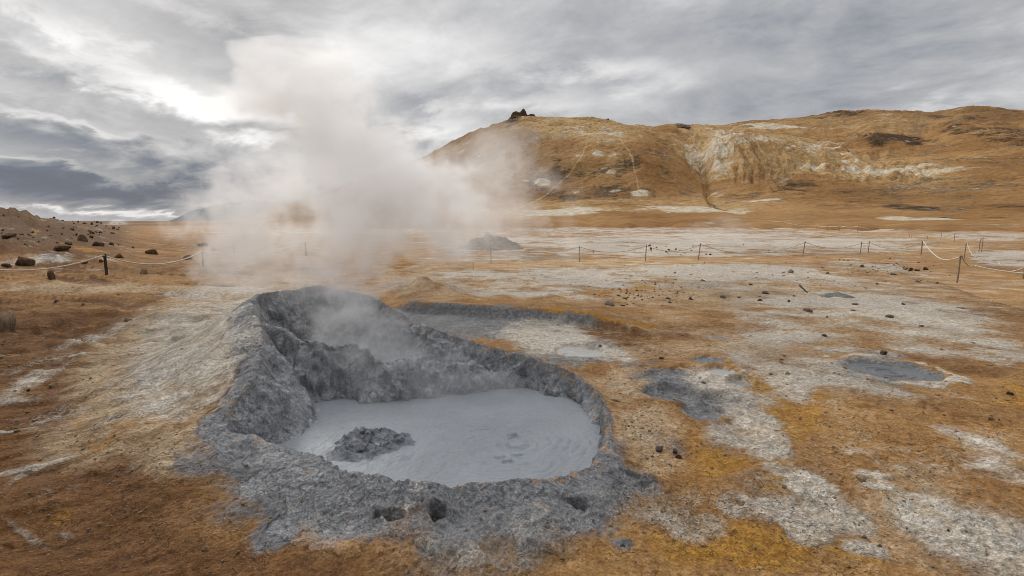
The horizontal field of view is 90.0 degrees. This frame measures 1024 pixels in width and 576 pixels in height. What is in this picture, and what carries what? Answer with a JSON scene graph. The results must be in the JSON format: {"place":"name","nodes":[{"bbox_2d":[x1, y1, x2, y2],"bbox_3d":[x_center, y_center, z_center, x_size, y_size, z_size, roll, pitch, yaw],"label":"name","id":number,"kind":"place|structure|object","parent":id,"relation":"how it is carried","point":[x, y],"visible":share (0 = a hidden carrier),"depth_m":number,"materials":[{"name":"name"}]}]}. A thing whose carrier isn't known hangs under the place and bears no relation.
{"place":"outdoors","nodes":[
{"label":"outdoors","id":0,"kind":"place"},
{"bbox_2d":[169,199,285,220],"bbox_3d":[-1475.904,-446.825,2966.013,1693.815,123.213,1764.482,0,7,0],"label":"mountain","id":1,"kind":"structure","parent":0,"point":[233,210],"depth_m":2502.13,"materials":[{"name":"grey stone"}]},
{"bbox_2d":[0,207,1023,575],"bbox_3d":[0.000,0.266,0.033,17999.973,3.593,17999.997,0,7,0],"label":"ground","id":2,"kind":"structure","parent":0,"point":[178,313],"depth_m":4.96,"materials":[{"name":"soil"}]},
{"bbox_2d":[1,263,11,266],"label":"boulder","id":3,"kind":"object","parent":2,"relation":"on","point":[6,265],"visible":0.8,"depth_m":15.47,"materials":[{"name":"brown stone"}]},
{"bbox_2d":[0,310,15,331],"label":"boulder","id":4,"kind":"object","parent":2,"relation":"on","point":[8,321],"visible":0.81,"depth_m":8.18,"materials":[{"name":"brown stone"}]},
{"bbox_2d":[1,232,16,238],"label":"boulder","id":5,"kind":"object","parent":2,"relation":"on","point":[7,235],"visible":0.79,"depth_m":19.12,"materials":[{"name":"brown stone"}]},
{"bbox_2d":[15,257,35,265],"bbox_3d":[-15.252,-0.772,16.040,0.458,0.423,0.450,-3,8,-25],"label":"boulder","id":6,"kind":"object","parent":2,"relation":"on","point":[23,261],"visible":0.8,"depth_m":15.91,"materials":[{"name":"brown stone"}]},
{"bbox_2d":[47,270,55,279],"bbox_3d":[-11.688,-0.272,13.007,0.137,0.389,0.192,-1,8,-6],"label":"boulder","id":7,"kind":"object","parent":2,"relation":"on","point":[51,275],"visible":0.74,"depth_m":12.94,"materials":[{"name":"brown stone"}]},
{"bbox_2d":[54,244,70,250],"bbox_3d":[-16.944,-1.505,19.277,0.539,0.270,0.400,-5,9,-31],"label":"boulder","id":8,"kind":"object","parent":2,"relation":"on","point":[62,247],"visible":0.96,"depth_m":19.16,"materials":[{"name":"brown stone"}]},
{"bbox_2d":[77,234,87,241],"bbox_3d":[-20.489,-2.298,24.405,0.320,0.536,0.428,5,9,35],"label":"boulder","id":9,"kind":"object","parent":2,"relation":"on","point":[81,237],"visible":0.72,"depth_m":24.32,"materials":[{"name":"brown stone"}]},
{"bbox_2d":[92,241,104,245],"bbox_3d":[-19.437,-2.037,24.048,0.453,0.335,0.445,-4,8,-26],"label":"boulder","id":10,"kind":"object","parent":2,"relation":"on","point":[96,243],"visible":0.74,"depth_m":23.90,"materials":[{"name":"brown stone"}]},
{"bbox_2d":[102,254,107,274],"bbox_3d":[-11.453,-0.592,14.433,0.083,0.728,0.129,-4,8,-25],"label":"fence post","id":11,"kind":"object","parent":2,"relation":"on","point":[105,264],"visible":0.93,"depth_m":14.43,"materials":[{"name":"brown wood"}]},
{"bbox_2d":[0,242,303,270],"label":"rope","id":12,"kind":"object","parent":11,"relation":"attached to","point":[139,263],"visible":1,"depth_m":15.24,"materials":[{"name":"beige fabric"}]},
{"bbox_2d":[140,268,147,273],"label":"boulder","id":13,"kind":"object","parent":2,"relation":"on","point":[143,271],"visible":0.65,"depth_m":15.21,"materials":[{"name":"brown stone"}]},
{"bbox_2d":[145,249,157,254],"bbox_3d":[-17.666,-1.717,25.122,0.405,0.401,0.546,2,8,13],"label":"boulder","id":14,"kind":"object","parent":2,"relation":"on","point":[151,251],"visible":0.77,"depth_m":24.97,"materials":[{"name":"brown stone"}]},
{"bbox_2d":[197,242,208,245],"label":"boulder","id":15,"kind":"object","parent":2,"relation":"on","point":[202,244],"visible":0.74,"depth_m":35.13,"materials":[{"name":"grey stone"}]},
{"bbox_2d":[194,285,622,573],"bbox_3d":[-1.356,0.808,4.667,5.324,1.124,3.444,5,9,31],"label":"mud pot","id":16,"kind":"object","parent":2,"relation":"on","point":[368,409],"visible":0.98,"depth_m":4.16,"materials":[{"name":"soil"}]},
{"bbox_2d":[456,231,523,249],"bbox_3d":[-1.265,-2.799,30.336,4.725,1.171,3.474,0,7,0],"label":"clay mound","id":17,"kind":"object","parent":2,"relation":"on","point":[488,240],"visible":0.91,"depth_m":29.74,"materials":[{"name":"grey soil"}]},
{"bbox_2d":[0,253,1023,575],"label":"grit","id":18,"kind":"object","parent":2,"relation":"on","point":[740,503],"visible":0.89,"depth_m":3.42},
{"bbox_2d":[557,347,603,356],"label":"mud puddle","id":19,"kind":"object","parent":2,"relation":"on","point":[584,352],"visible":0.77,"depth_m":6.80,"materials":[{"name":"grey liquid"}]},
{"bbox_2d":[605,301,614,305],"bbox_3d":[1.919,0.318,10.140,0.212,0.121,0.209,-3,8,-21],"label":"stone","id":20,"kind":"object","parent":2,"relation":"on","point":[609,303],"visible":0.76,"depth_m":10.07,"materials":[{"name":"grey stone"}]},
{"bbox_2d":[655,446,662,451],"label":"stone","id":21,"kind":"object","parent":2,"relation":"on","point":[659,448],"visible":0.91,"depth_m":3.79,"materials":[{"name":"grey stone"}]},
{"bbox_2d":[706,369,733,375],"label":"mud puddle","id":22,"kind":"object","parent":2,"relation":"on","point":[725,372],"visible":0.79,"depth_m":5.84,"materials":[{"name":"grey liquid"}]},
{"bbox_2d":[729,381,751,385],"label":"mud puddle","id":23,"kind":"object","parent":2,"relation":"on","point":[739,383],"visible":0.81,"depth_m":5.43,"materials":[{"name":"grey liquid"}]},
{"bbox_2d":[803,308,812,312],"bbox_3d":[5.550,0.432,9.594,0.121,0.115,0.173,-3,8,-22],"label":"stone","id":24,"kind":"object","parent":2,"relation":"on","point":[808,310],"visible":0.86,"depth_m":9.55,"materials":[{"name":"brown stone"}]},
{"bbox_2d":[818,292,855,297],"bbox_3d":[7.358,0.162,11.581,0.908,0.143,0.818,0,7,0],"label":"mud mound","id":25,"kind":"object","parent":2,"relation":"on","point":[834,294],"visible":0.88,"depth_m":11.48,"materials":[{"name":"grey soil"}]},
{"bbox_2d":[880,350,887,354],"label":"stone","id":26,"kind":"object","parent":2,"relation":"on","point":[883,352],"visible":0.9,"depth_m":6.60,"materials":[{"name":"grey stone"}]},
{"bbox_2d":[847,363,937,380],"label":"mud puddle","id":27,"kind":"object","parent":2,"relation":"on","point":[882,370],"visible":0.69,"depth_m":5.95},
{"bbox_2d":[0,0,1023,220],"label":"sky","id":28,"kind":"structure","parent":0,"point":[111,110],"materials":[{"name":"grey"}]},
{"bbox_2d":[123,105,1023,231],"bbox_3d":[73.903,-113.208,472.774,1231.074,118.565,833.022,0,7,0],"label":"hill","id":29,"kind":"structure","parent":0,"point":[956,169],"depth_m":250.01,"materials":[{"name":"brown soil"}]},
{"bbox_2d":[509,109,534,118],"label":"rock outcrop","id":30,"kind":"object","parent":29,"relation":"on","point":[516,114],"visible":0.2,"depth_m":379.99,"materials":[{"name":"brown stone"}]},
{"bbox_2d":[474,228,1023,308],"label":"path","id":31,"kind":"structure","parent":0,"point":[1006,288],"depth_m":20.69,"materials":[{"name":"soil"}]},
{"bbox_2d":[956,255,962,282],"bbox_3d":[12.529,-0.465,14.343,0.057,0.896,0.110,0,7,0],"label":"fence post","id":32,"kind":"object","parent":31,"relation":"on","point":[959,264],"visible":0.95,"depth_m":14.34,"materials":[{"name":"beige wood"}]},
{"bbox_2d":[923,241,1023,273],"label":"rope","id":33,"kind":"object","parent":32,"relation":"attached to","point":[973,265],"visible":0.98,"depth_m":14.71,"materials":[{"name":"beige fabric"}]},
{"bbox_3d":[20.170,-1.915,25.186,0.057,0.831,0.110,0,7,0],"label":"fence post","id":34,"kind":"object","parent":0,"visible":0},
{"bbox_2d":[448,242,921,253],"bbox_3d":[8.865,-1.766,22.628,23.143,0.477,2.319,-2,8,-16],"label":"rope","id":35,"kind":"object","parent":34,"relation":"attached to","point":[680,250],"visible":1,"depth_m":21.16,"materials":[{"name":"beige fabric"}]},
{"bbox_3d":[20.334,-1.603,22.959,0.053,0.869,0.102,0,7,0],"label":"fence post","id":36,"kind":"object","parent":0,"visible":0},
{"bbox_2d":[967,243,1022,270],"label":"rope","id":37,"kind":"object","parent":36,"relation":"attached to","point":[988,260],"visible":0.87,"depth_m":21.67,"materials":[{"name":"beige fabric"}]},
{"bbox_3d":[33.509,-3.744,38.758,0.053,0.848,0.103,0,7,0],"label":"fence post","id":38,"kind":"object","parent":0,"visible":0},
{"bbox_2d":[896,233,981,239],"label":"rope","id":39,"kind":"object","parent":38,"relation":"attached to","point":[939,237],"visible":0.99,"depth_m":40.97,"materials":[{"name":"white fabric"}]},
{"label":"fence post","id":40,"kind":"object","parent":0,"visible":0},
{"bbox_2d":[774,221,867,228],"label":"rope","id":41,"kind":"object","parent":40,"relation":"attached to","point":[825,226],"visible":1,"depth_m":93.78,"materials":[{"name":"white fabric"}]}
]}

